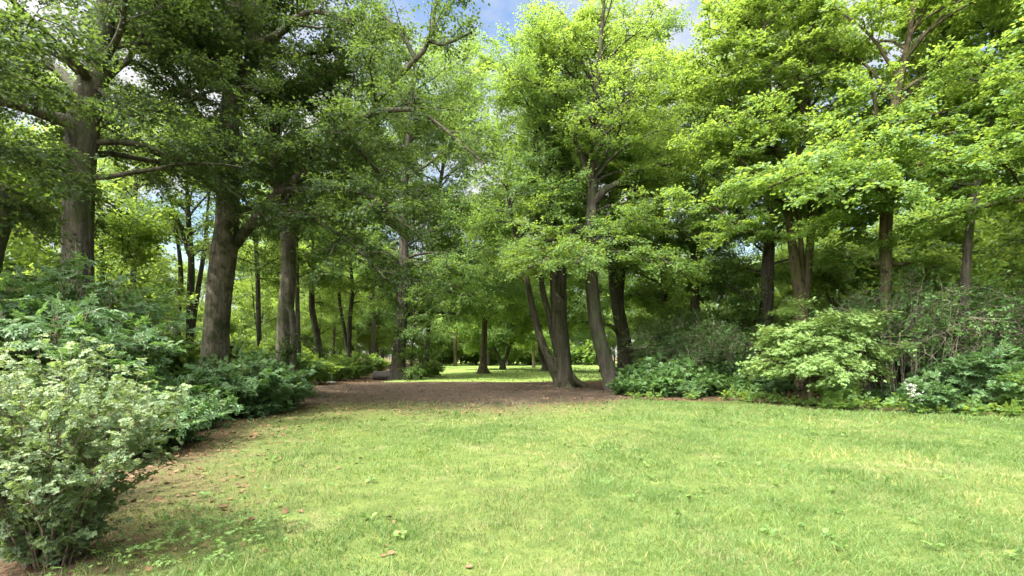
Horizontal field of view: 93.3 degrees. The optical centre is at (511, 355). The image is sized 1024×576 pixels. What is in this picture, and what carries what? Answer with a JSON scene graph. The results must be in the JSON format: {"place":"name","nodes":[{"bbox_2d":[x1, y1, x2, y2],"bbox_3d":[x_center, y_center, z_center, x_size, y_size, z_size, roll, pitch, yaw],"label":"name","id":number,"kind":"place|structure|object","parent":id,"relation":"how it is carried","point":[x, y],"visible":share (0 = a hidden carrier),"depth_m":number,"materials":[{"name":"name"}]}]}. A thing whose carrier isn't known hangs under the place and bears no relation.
{"place":"outdoors","nodes":[
{"label":"outdoors","id":0,"kind":"place"},
{"bbox_2d":[385,361,616,381],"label":"meadow","id":1,"kind":"structure","parent":0,"point":[456,370],"depth_m":41.84,"materials":[{"name":"green plant"}]},
{"bbox_2d":[375,281,450,379],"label":"slim tree","id":2,"kind":"object","parent":1,"relation":"on","point":[414,338],"visible":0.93,"depth_m":32.49,"materials":[{"name":"green plant"}]},
{"bbox_2d":[335,29,530,376],"bbox_3d":[-5.244,-12.012,38.237,15.684,27.506,14.081,0,0,0],"label":"park tree","id":3,"kind":"object","parent":1,"relation":"on","point":[441,177],"visible":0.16,"depth_m":36.71,"materials":[{"name":"green plant"}]},
{"bbox_2d":[431,250,476,365],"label":"woodland tree","id":4,"kind":"object","parent":1,"relation":"on","point":[454,344],"visible":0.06,"depth_m":76.86,"materials":[{"name":"green plant"}]},
{"bbox_2d":[414,178,550,373],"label":"meadow tree","id":5,"kind":"object","parent":1,"relation":"on","point":[519,291],"visible":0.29,"depth_m":42.33,"materials":[{"name":"green plant"}]},
{"bbox_2d":[434,292,546,369],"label":"meadow tree","id":6,"kind":"object","parent":1,"relation":"on","point":[515,336],"visible":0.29,"depth_m":54.63,"materials":[{"name":"green plant"}]},
{"bbox_2d":[487,246,585,370],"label":"meadow tree","id":7,"kind":"object","parent":1,"relation":"on","point":[539,306],"visible":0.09,"depth_m":50.42,"materials":[{"name":"green plant"}]},
{"bbox_2d":[457,33,626,304],"bbox_3d":[3.019,-10.713,35.619,13.943,24.910,12.649,0,0,15],"label":"park tree","id":8,"kind":"object","parent":1,"relation":"on","point":[500,192],"visible":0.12,"depth_m":35.01,"materials":[{"name":"green plant"}]},
{"bbox_2d":[571,339,597,364],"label":"understorey shrub","id":9,"kind":"object","parent":1,"relation":"on","point":[589,356],"visible":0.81,"depth_m":81.85,"materials":[{"name":"green plant"}]},
{"bbox_2d":[545,240,640,371],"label":"meadow tree","id":10,"kind":"object","parent":1,"relation":"on","point":[576,305],"visible":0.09,"depth_m":46.04,"materials":[{"name":"green plant"}]},
{"bbox_2d":[0,0,1020,356],"label":"sky","id":11,"kind":"structure","parent":0,"point":[499,11],"materials":[{"name":"blue"}]},
{"bbox_2d":[0,357,1023,575],"bbox_3d":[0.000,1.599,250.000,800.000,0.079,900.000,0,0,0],"label":"woodland floor","id":12,"kind":"structure","parent":0,"point":[6,568],"depth_m":5.70,"materials":[{"name":"brown soil"}]},
{"bbox_2d":[0,118,60,315],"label":"woodland tree","id":13,"kind":"object","parent":12,"relation":"on","point":[13,128],"visible":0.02,"depth_m":21.59,"materials":[{"name":"green plant"}]},
{"bbox_2d":[0,265,97,357],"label":"maple shrub","id":14,"kind":"object","parent":12,"relation":"on","point":[8,284],"visible":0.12,"depth_m":9.91,"materials":[{"name":"green plant"}]},
{"bbox_2d":[0,151,131,315],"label":"woodland tree","id":15,"kind":"object","parent":12,"relation":"on","point":[27,240],"visible":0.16,"depth_m":17.46,"materials":[{"name":"green plant"}]},
{"bbox_2d":[0,0,139,272],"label":"beech tree","id":16,"kind":"object","parent":12,"relation":"on","point":[33,211],"visible":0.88,"depth_m":9.90,"materials":[{"name":"green plant"}]},
{"bbox_2d":[0,340,148,476],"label":"pale shrub","id":17,"kind":"object","parent":12,"relation":"on","point":[35,373],"visible":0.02,"depth_m":4.87,"materials":[{"name":"green plant"}]},
{"bbox_2d":[0,291,191,407],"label":"maple shrub","id":18,"kind":"object","parent":12,"relation":"on","point":[134,345],"visible":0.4,"depth_m":8.30,"materials":[{"name":"green plant"}]},
{"bbox_2d":[0,331,192,569],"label":"pale shrub","id":19,"kind":"object","parent":12,"relation":"on","point":[51,510],"visible":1,"depth_m":3.63,"materials":[{"name":"green plant"}]},
{"bbox_2d":[0,250,204,386],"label":"maple shrub","id":20,"kind":"object","parent":12,"relation":"on","point":[73,265],"visible":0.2,"depth_m":10.81,"materials":[{"name":"green plant"}]},
{"bbox_2d":[3,190,203,369],"bbox_3d":[-17.828,-2.716,21.285,7.752,8.886,7.608,0,0,-24],"label":"woodland tree","id":21,"kind":"object","parent":12,"relation":"on","point":[136,240],"visible":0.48,"depth_m":21.25,"materials":[{"name":"green plant"}]},
{"bbox_2d":[18,64,192,304],"bbox_3d":[-18.698,-5.605,22.064,7.081,14.650,7.035,0,0,23],"label":"slim tree","id":22,"kind":"object","parent":12,"relation":"on","point":[112,167],"visible":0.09,"depth_m":22.01,"materials":[{"name":"green plant"}]},
{"bbox_2d":[28,374,218,453],"bbox_3d":[-6.278,1.066,7.550,2.512,1.604,2.456,0,0,19],"label":"shrub","id":23,"kind":"object","parent":12,"relation":"on","point":[211,415],"visible":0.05,"depth_m":7.93,"materials":[{"name":"green plant"}]},
{"bbox_2d":[44,103,210,284],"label":"slim tree","id":24,"kind":"object","parent":12,"relation":"on","point":[132,189],"visible":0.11,"depth_m":26.00,"materials":[{"name":"green plant"}]},
{"bbox_2d":[95,182,205,314],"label":"woodland tree","id":25,"kind":"object","parent":12,"relation":"on","point":[169,271],"visible":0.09,"depth_m":38.78,"materials":[{"name":"green plant"}]},
{"bbox_2d":[0,0,346,314],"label":"beech tree","id":26,"kind":"object","parent":12,"relation":"on","point":[82,136],"visible":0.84,"depth_m":13.02,"materials":[{"name":"green plant"}]},
{"bbox_2d":[148,336,200,383],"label":"understorey shrub","id":27,"kind":"object","parent":12,"relation":"on","point":[190,358],"visible":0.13,"depth_m":23.79,"materials":[{"name":"green plant"}]},
{"bbox_2d":[107,368,244,449],"bbox_3d":[-6.471,1.044,8.547,2.617,1.670,2.558,0,0,25],"label":"shrub","id":28,"kind":"object","parent":12,"relation":"on","point":[202,397],"visible":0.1,"depth_m":8.88,"materials":[{"name":"green plant"}]},
{"bbox_2d":[116,130,250,356],"bbox_3d":[-16.348,-5.222,25.256,6.473,13.999,6.662,0,0,0],"label":"slim tree","id":29,"kind":"object","parent":12,"relation":"on","point":[203,246],"visible":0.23,"depth_m":24.90,"materials":[{"name":"green plant"}]},
{"bbox_2d":[169,241,208,331],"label":"woodland tree","id":30,"kind":"object","parent":12,"relation":"on","point":[204,279],"visible":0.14,"depth_m":60.97,"materials":[{"name":"green plant"}]},
{"bbox_2d":[150,368,241,429],"bbox_3d":[-7.290,1.066,10.623,2.456,1.604,2.512,0,0,7],"label":"shrub","id":31,"kind":"object","parent":12,"relation":"on","point":[220,396],"visible":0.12,"depth_m":10.85,"materials":[{"name":"green plant"}]},
{"bbox_2d":[165,348,314,419],"bbox_3d":[-7.550,0.878,13.121,3.874,2.203,3.657,0,0,0],"label":"maple shrub","id":32,"kind":"object","parent":12,"relation":"on","point":[262,384],"visible":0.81,"depth_m":12.90,"materials":[{"name":"green plant"}]},
{"bbox_2d":[203,226,299,335],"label":"woodland tree","id":33,"kind":"object","parent":12,"relation":"on","point":[249,306],"visible":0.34,"depth_m":39.95,"materials":[{"name":"green plant"}]},
{"bbox_2d":[186,121,317,350],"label":"slim tree","id":34,"kind":"object","parent":12,"relation":"on","point":[274,282],"visible":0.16,"depth_m":28.96,"materials":[{"name":"green plant"}]},
{"bbox_2d":[230,336,274,364],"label":"understorey shrub","id":35,"kind":"object","parent":12,"relation":"on","point":[235,346],"visible":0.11,"depth_m":25.55,"materials":[{"name":"green plant"}]},
{"bbox_2d":[0,0,518,373],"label":"beech tree","id":36,"kind":"object","parent":12,"relation":"on","point":[226,244],"visible":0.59,"depth_m":15.14,"materials":[{"name":"green plant"}]},
{"bbox_2d":[254,370,315,409],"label":"maple shrub","id":37,"kind":"object","parent":12,"relation":"on","point":[295,398],"visible":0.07,"depth_m":14.53,"materials":[{"name":"green plant"}]},
{"bbox_2d":[241,131,344,360],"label":"slim tree","id":38,"kind":"object","parent":12,"relation":"on","point":[266,273],"visible":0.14,"depth_m":29.90,"materials":[{"name":"green plant"}]},
{"bbox_2d":[249,184,363,378],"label":"slim tree","id":39,"kind":"object","parent":12,"relation":"on","point":[313,302],"visible":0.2,"depth_m":32.83,"materials":[{"name":"green plant"}]},
{"bbox_2d":[300,312,335,354],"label":"woodland tree","id":40,"kind":"object","parent":12,"relation":"on","point":[325,344],"visible":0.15,"depth_m":43.02,"materials":[{"name":"green plant"}]},
{"bbox_2d":[270,240,370,339],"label":"woodland tree","id":41,"kind":"object","parent":12,"relation":"on","point":[322,330],"visible":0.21,"depth_m":38.40,"materials":[{"name":"green plant"}]},
{"bbox_2d":[301,352,344,384],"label":"understorey shrub","id":42,"kind":"object","parent":12,"relation":"on","point":[325,371],"visible":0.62,"depth_m":26.81,"materials":[{"name":"green plant"}]},
{"bbox_2d":[305,304,359,359],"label":"woodland tree","id":43,"kind":"object","parent":12,"relation":"on","point":[340,339],"visible":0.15,"depth_m":49.77,"materials":[{"name":"green plant"}]},
{"bbox_2d":[300,233,371,354],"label":"woodland tree","id":44,"kind":"object","parent":12,"relation":"on","point":[354,320],"visible":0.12,"depth_m":47.54,"materials":[{"name":"green plant"}]},
{"bbox_2d":[318,353,359,380],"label":"understorey shrub","id":45,"kind":"object","parent":12,"relation":"on","point":[341,373],"visible":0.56,"depth_m":30.83,"materials":[{"name":"green plant"}]},
{"bbox_2d":[299,173,397,377],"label":"slim tree","id":46,"kind":"object","parent":12,"relation":"on","point":[351,302],"visible":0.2,"depth_m":35.88,"materials":[{"name":"green plant"}]},
{"bbox_2d":[342,351,375,378],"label":"understorey shrub","id":47,"kind":"object","parent":12,"relation":"on","point":[364,364],"visible":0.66,"depth_m":33.79,"materials":[{"name":"green plant"}]},
{"bbox_2d":[306,206,418,355],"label":"woodland tree","id":48,"kind":"object","parent":12,"relation":"on","point":[373,319],"visible":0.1,"depth_m":58.90,"materials":[{"name":"green plant"}]},
{"bbox_2d":[346,267,416,358],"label":"woodland tree","id":49,"kind":"object","parent":12,"relation":"on","point":[364,332],"visible":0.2,"depth_m":63.84,"materials":[{"name":"green plant"}]},
{"bbox_2d":[296,9,513,379],"bbox_3d":[-7.731,-10.992,34.560,16.514,25.510,13.174,0,0,-13],"label":"park tree","id":50,"kind":"object","parent":12,"relation":"on","point":[460,291],"visible":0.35,"depth_m":33.18,"materials":[{"name":"green plant"}]},
{"bbox_2d":[296,380,628,406],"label":"bare earth","id":51,"kind":"structure","parent":12,"relation":"on","point":[460,389],"depth_m":20.52,"materials":[{"name":"brown soil"}]},
{"bbox_2d":[2,0,439,398],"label":"beech tree","id":52,"kind":"object","parent":51,"relation":"on","point":[286,338],"visible":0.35,"depth_m":17.11,"materials":[{"name":"green plant"}]},
{"bbox_2d":[232,347,320,381],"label":"leafy shrub","id":53,"kind":"object","parent":51,"relation":"on","point":[301,364],"visible":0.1,"depth_m":19.16,"materials":[{"name":"green plant"}]},
{"bbox_2d":[447,0,658,387],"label":"leaning tree","id":54,"kind":"object","parent":51,"relation":"on","point":[559,365],"visible":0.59,"depth_m":23.74,"materials":[{"name":"green plant"}]},
{"bbox_2d":[468,0,718,390],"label":"leaning tree","id":55,"kind":"object","parent":51,"relation":"on","point":[588,255],"visible":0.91,"depth_m":21.29,"materials":[{"name":"green plant"}]},
{"bbox_2d":[25,379,1021,575],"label":"fallen leaves","id":56,"kind":"object","parent":12,"relation":"on","point":[157,498],"visible":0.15,"depth_m":12.94,"materials":[{"name":"brown plant"}]},
{"bbox_2d":[606,371,636,394],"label":"shrub","id":57,"kind":"object","parent":12,"relation":"on","point":[617,384],"visible":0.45,"depth_m":20.09,"materials":[{"name":"green plant"}]},
{"bbox_2d":[521,0,732,371],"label":"leaning tree","id":58,"kind":"object","parent":12,"relation":"on","point":[616,285],"visible":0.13,"depth_m":27.50,"materials":[{"name":"green plant"}]},
{"bbox_2d":[619,370,663,395],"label":"shrub","id":59,"kind":"object","parent":12,"relation":"on","point":[636,383],"visible":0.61,"depth_m":19.24,"materials":[{"name":"green plant"}]},
{"bbox_2d":[615,278,701,366],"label":"woodland tree","id":60,"kind":"object","parent":12,"relation":"on","point":[653,289],"visible":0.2,"depth_m":32.26,"materials":[{"name":"green plant"}]},
{"bbox_2d":[640,366,695,397],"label":"shrub","id":61,"kind":"object","parent":12,"relation":"on","point":[666,390],"visible":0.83,"depth_m":18.91,"materials":[{"name":"green plant"}]},
{"bbox_2d":[597,104,748,333],"bbox_3d":[9.714,-7.340,30.668,11.651,18.132,9.772,0,0,19],"label":"park tree","id":62,"kind":"object","parent":12,"relation":"on","point":[631,295],"visible":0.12,"depth_m":30.79,"materials":[{"name":"green plant"}]},
{"bbox_2d":[608,307,744,365],"bbox_3d":[8.182,-0.398,24.113,6.724,4.104,6.793,0,0,0],"label":"twiggy shrub","id":63,"kind":"object","parent":12,"relation":"on","point":[649,338],"visible":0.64,"depth_m":23.57,"materials":[{"name":"green plant"}]},
{"bbox_2d":[637,350,717,377],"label":"shrub","id":64,"kind":"object","parent":12,"relation":"on","point":[681,369],"visible":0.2,"depth_m":20.39,"materials":[{"name":"green plant"}]},
{"bbox_2d":[657,357,716,394],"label":"shrub","id":65,"kind":"object","parent":12,"relation":"on","point":[688,361],"visible":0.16,"depth_m":19.98,"materials":[{"name":"green plant"}]},
{"bbox_2d":[637,267,737,350],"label":"woodland tree","id":66,"kind":"object","parent":12,"relation":"on","point":[671,309],"visible":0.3,"depth_m":27.03,"materials":[{"name":"green plant"}]},
{"bbox_2d":[672,377,707,398],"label":"shrub","id":67,"kind":"object","parent":12,"relation":"on","point":[685,386],"visible":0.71,"depth_m":18.36,"materials":[{"name":"green plant"}]},
{"bbox_2d":[671,366,716,396],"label":"shrub","id":68,"kind":"object","parent":12,"relation":"on","point":[708,381],"visible":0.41,"depth_m":19.05,"materials":[{"name":"green plant"}]},
{"bbox_2d":[609,67,792,326],"bbox_3d":[10.120,-7.028,26.687,9.496,17.519,9.234,0,0,0],"label":"maple tree","id":69,"kind":"object","parent":12,"relation":"on","point":[695,302],"visible":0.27,"depth_m":24.95,"materials":[{"name":"green plant"}]},
{"bbox_2d":[703,369,751,396],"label":"shrub","id":70,"kind":"object","parent":12,"relation":"on","point":[720,382],"visible":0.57,"depth_m":18.99,"materials":[{"name":"green plant"}]},
{"bbox_2d":[662,311,792,380],"bbox_3d":[9.561,-0.237,22.264,5.581,3.784,6.256,0,0,0],"label":"twiggy shrub","id":71,"kind":"object","parent":12,"relation":"on","point":[715,340],"visible":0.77,"depth_m":20.84,"materials":[{"name":"green plant"}]},
{"bbox_2d":[689,251,792,337],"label":"woodland tree","id":72,"kind":"object","parent":12,"relation":"on","point":[751,318],"visible":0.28,"depth_m":25.12,"materials":[{"name":"green plant"}]},
{"bbox_2d":[697,324,790,382],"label":"understorey shrub","id":73,"kind":"object","parent":12,"relation":"on","point":[753,330],"visible":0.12,"depth_m":21.32,"materials":[{"name":"green plant"}]},
{"bbox_2d":[723,375,766,397],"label":"shrub","id":74,"kind":"object","parent":12,"relation":"on","point":[738,386],"visible":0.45,"depth_m":18.46,"materials":[{"name":"green plant"}]},
{"bbox_2d":[709,354,784,384],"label":"shrub","id":75,"kind":"object","parent":12,"relation":"on","point":[736,371],"visible":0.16,"depth_m":20.02,"materials":[{"name":"green plant"}]},
{"bbox_2d":[642,0,879,334],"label":"maple tree","id":76,"kind":"object","parent":12,"relation":"on","point":[765,302],"visible":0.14,"depth_m":23.70,"materials":[{"name":"green plant"}]},
{"bbox_2d":[743,375,801,397],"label":"shrub","id":77,"kind":"object","parent":12,"relation":"on","point":[770,384],"visible":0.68,"depth_m":18.71,"materials":[{"name":"green plant"}]},
{"bbox_2d":[721,250,827,337],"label":"woodland tree","id":78,"kind":"object","parent":12,"relation":"on","point":[787,273],"visible":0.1,"depth_m":27.51,"materials":[{"name":"green plant"}]},
{"bbox_2d":[646,0,951,396],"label":"maple tree","id":79,"kind":"object","parent":12,"relation":"on","point":[740,24],"visible":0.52,"depth_m":17.89,"materials":[{"name":"green plant"}]},
{"bbox_2d":[733,293,918,405],"bbox_3d":[9.853,-0.157,15.764,5.067,3.748,4.566,0,0,0],"label":"maple bush","id":80,"kind":"object","parent":12,"relation":"on","point":[809,349],"visible":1,"depth_m":14.90,"materials":[{"name":"green plant"}]},
{"bbox_2d":[808,375,863,408],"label":"leafy shrub","id":81,"kind":"object","parent":12,"relation":"on","point":[833,392],"visible":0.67,"depth_m":14.71,"materials":[{"name":"green plant"}]},
{"bbox_2d":[776,246,900,382],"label":"woodland tree","id":82,"kind":"object","parent":12,"relation":"on","point":[823,276],"visible":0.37,"depth_m":21.65,"materials":[{"name":"green plant"}]},
{"bbox_2d":[775,191,911,314],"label":"woodland tree","id":83,"kind":"object","parent":12,"relation":"on","point":[785,248],"visible":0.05,"depth_m":32.15,"materials":[{"name":"green plant"}]},
{"bbox_2d":[810,216,902,308],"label":"woodland tree","id":84,"kind":"object","parent":12,"relation":"on","point":[822,242],"visible":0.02,"depth_m":27.24,"materials":[{"name":"green plant"}]},
{"bbox_2d":[778,231,937,324],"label":"woodland tree","id":85,"kind":"object","parent":12,"relation":"on","point":[875,255],"visible":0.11,"depth_m":23.66,"materials":[{"name":"green plant"}]},
{"bbox_2d":[706,0,1023,401],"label":"maple tree","id":86,"kind":"object","parent":12,"relation":"on","point":[837,169],"visible":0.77,"depth_m":15.68,"materials":[{"name":"green plant"}]},
{"bbox_2d":[822,331,934,389],"bbox_3d":[13.694,0.264,18.442,3.990,2.844,4.190,0,0,-25],"label":"understorey shrub","id":87,"kind":"object","parent":12,"relation":"on","point":[896,380],"visible":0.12,"depth_m":17.44,"materials":[{"name":"green plant"}]},
{"bbox_2d":[781,0,1023,395],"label":"maple tree","id":88,"kind":"object","parent":12,"relation":"on","point":[858,218],"visible":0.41,"depth_m":15.61,"materials":[{"name":"green plant"}]},
{"bbox_2d":[844,238,962,319],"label":"woodland tree","id":89,"kind":"object","parent":12,"relation":"on","point":[942,255],"visible":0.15,"depth_m":20.88,"materials":[{"name":"green plant"}]},
{"bbox_2d":[793,262,1023,400],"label":"twiggy shrub","id":90,"kind":"object","parent":12,"relation":"on","point":[927,320],"visible":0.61,"depth_m":14.97,"materials":[{"name":"green plant"}]},
{"bbox_2d":[829,209,996,308],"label":"woodland tree","id":91,"kind":"object","parent":12,"relation":"on","point":[958,232],"visible":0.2,"depth_m":22.75,"materials":[{"name":"green plant"}]},
{"bbox_2d":[895,369,966,413],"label":"maple shrub","id":92,"kind":"object","parent":12,"relation":"on","point":[935,393],"visible":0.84,"depth_m":13.33,"materials":[{"name":"green plant"}]},
{"bbox_2d":[861,0,1023,331],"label":"maple tree","id":93,"kind":"object","parent":12,"relation":"on","point":[996,135],"visible":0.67,"depth_m":13.99,"materials":[{"name":"green plant"}]},
{"bbox_2d":[866,266,1023,366],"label":"twiggy shrub","id":94,"kind":"object","parent":12,"relation":"on","point":[1018,330],"visible":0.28,"depth_m":15.13,"materials":[{"name":"green plant"}]},
{"bbox_2d":[871,132,1023,269],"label":"woodland tree","id":95,"kind":"object","parent":12,"relation":"on","point":[913,212],"visible":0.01,"depth_m":31.39,"materials":[{"name":"green plant"}]},
{"bbox_2d":[900,224,1023,301],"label":"woodland tree","id":96,"kind":"object","parent":12,"relation":"on","point":[961,250],"visible":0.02,"depth_m":22.32,"materials":[{"name":"green plant"}]},
{"bbox_2d":[906,334,1023,410],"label":"maple shrub","id":97,"kind":"object","parent":12,"relation":"on","point":[992,367],"visible":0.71,"depth_m":13.91,"materials":[{"name":"green plant"}]},
{"bbox_2d":[934,232,1023,305],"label":"woodland tree","id":98,"kind":"object","parent":12,"relation":"on","point":[976,258],"visible":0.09,"depth_m":20.29,"materials":[{"name":"green plant"}]},
{"bbox_2d":[939,148,1023,287],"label":"woodland tree","id":99,"kind":"object","parent":12,"relation":"on","point":[992,225],"visible":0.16,"depth_m":21.88,"materials":[{"name":"green plant"}]},
{"bbox_2d":[949,98,1023,273],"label":"woodland tree","id":100,"kind":"object","parent":12,"relation":"on","point":[1002,221],"visible":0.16,"depth_m":18.59,"materials":[{"name":"green plant"}]},
{"bbox_2d":[979,364,1023,414],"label":"leafy shrub","id":101,"kind":"object","parent":12,"relation":"on","point":[1018,382],"visible":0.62,"depth_m":13.02,"materials":[{"name":"green plant"}]},
{"bbox_2d":[1,366,1023,575],"bbox_3d":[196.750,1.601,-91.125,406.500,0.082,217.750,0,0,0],"label":"lawn","id":102,"kind":"structure","parent":0,"point":[526,482],"depth_m":5.59,"materials":[{"name":"green plant"}]},
{"bbox_2d":[35,402,1023,575],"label":"weeds","id":103,"kind":"object","parent":102,"relation":"on","point":[631,496],"visible":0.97,"depth_m":4.38,"materials":[{"name":"green plant"}]},
{"bbox_2d":[834,390,880,410],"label":"seedling","id":104,"kind":"object","parent":102,"relation":"on","point":[862,403],"visible":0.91,"depth_m":14.18,"materials":[{"name":"green plant"}]},
{"bbox_2d":[883,391,921,412],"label":"seedling","id":105,"kind":"object","parent":102,"relation":"on","point":[892,402],"visible":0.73,"depth_m":13.66,"materials":[{"name":"green plant"}]},
{"bbox_2d":[954,394,996,414],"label":"seedling","id":106,"kind":"object","parent":102,"relation":"on","point":[979,407],"visible":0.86,"depth_m":12.90,"materials":[{"name":"green plant"}]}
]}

